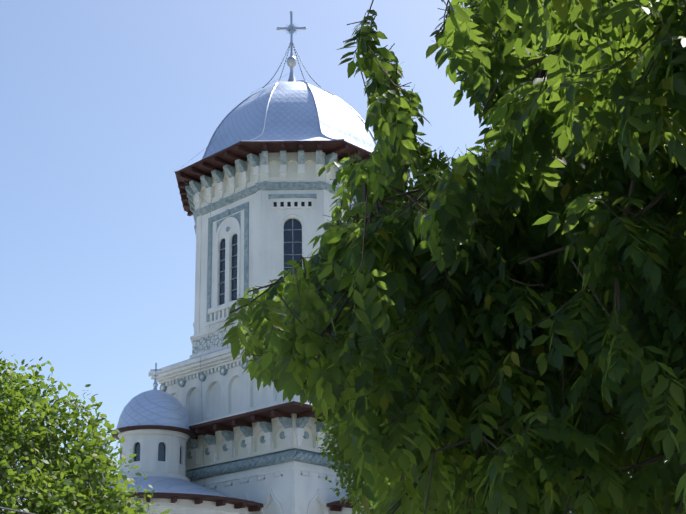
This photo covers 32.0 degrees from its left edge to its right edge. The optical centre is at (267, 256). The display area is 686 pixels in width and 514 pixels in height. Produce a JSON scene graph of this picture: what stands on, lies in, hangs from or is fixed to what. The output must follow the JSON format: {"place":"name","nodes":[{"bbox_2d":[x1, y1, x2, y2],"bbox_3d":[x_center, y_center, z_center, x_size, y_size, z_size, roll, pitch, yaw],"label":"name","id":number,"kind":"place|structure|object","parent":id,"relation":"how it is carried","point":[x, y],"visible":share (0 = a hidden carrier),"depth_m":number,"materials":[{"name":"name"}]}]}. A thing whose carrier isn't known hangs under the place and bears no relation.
{"place":"outdoors","nodes":[
{"label":"outdoors","id":0,"kind":"place"},
{"bbox_2d":[0,507,34,513],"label":"street cables","id":1,"kind":"object","parent":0,"point":[14,510],"visible":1,"depth_m":9.04,"materials":[{"name":"black plastic"}]},
{"bbox_2d":[0,352,170,513],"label":"tree","id":2,"kind":"object","parent":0,"point":[16,395],"depth_m":16.86,"materials":[{"name":"green plant"}]},
{"bbox_2d":[0,0,666,510],"label":"sky","id":3,"kind":"structure","parent":0,"point":[102,101],"materials":[{"name":"blue"}]},
{"bbox_2d":[314,415,441,513],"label":"tree","id":4,"kind":"object","parent":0,"point":[336,457],"depth_m":23.42,"materials":[{"name":"green plant"}]},
{"bbox_2d":[217,0,685,513],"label":"ash tree","id":5,"kind":"object","parent":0,"point":[543,208],"depth_m":4.63,"materials":[{"name":"green plant"}]},
{"label":"churchyard paving","id":6,"kind":"structure","parent":0,"visible":0},
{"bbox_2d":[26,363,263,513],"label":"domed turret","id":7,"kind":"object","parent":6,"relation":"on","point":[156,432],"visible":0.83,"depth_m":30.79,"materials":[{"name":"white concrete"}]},
{"bbox_2d":[148,140,409,513],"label":"church","id":8,"kind":"structure","parent":6,"relation":"on","point":[267,204],"depth_m":32.50,"materials":[{"name":"white paint"}]},
{"bbox_2d":[175,73,289,486],"bbox_3d":[-0.864,0.475,33.977,3.704,14.003,0.544,8,-22,-20],"label":"lightning conductor","id":9,"kind":"object","parent":8,"relation":"attached to","point":[210,245],"visible":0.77,"depth_m":33.88,"materials":[{"name":"grey"}]},
{"bbox_2d":[174,80,410,171],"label":"dome","id":10,"kind":"structure","parent":8,"relation":"on","point":[300,110],"depth_m":34.59,"materials":[{"name":"metal"}]},
{"bbox_2d":[263,11,320,87],"bbox_3d":[0.766,-6.321,37.463,1.780,3.231,1.780,-1,-20,1],"label":"cross","id":11,"kind":"object","parent":10,"relation":"on","point":[291,61],"visible":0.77,"depth_m":37.54,"materials":[{"name":"silver metal"}]},
{"bbox_2d":[326,499,372,513],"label":"apse","id":12,"kind":"structure","parent":6,"relation":"on","point":[337,507],"depth_m":29.33,"materials":[{"name":"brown wood"}]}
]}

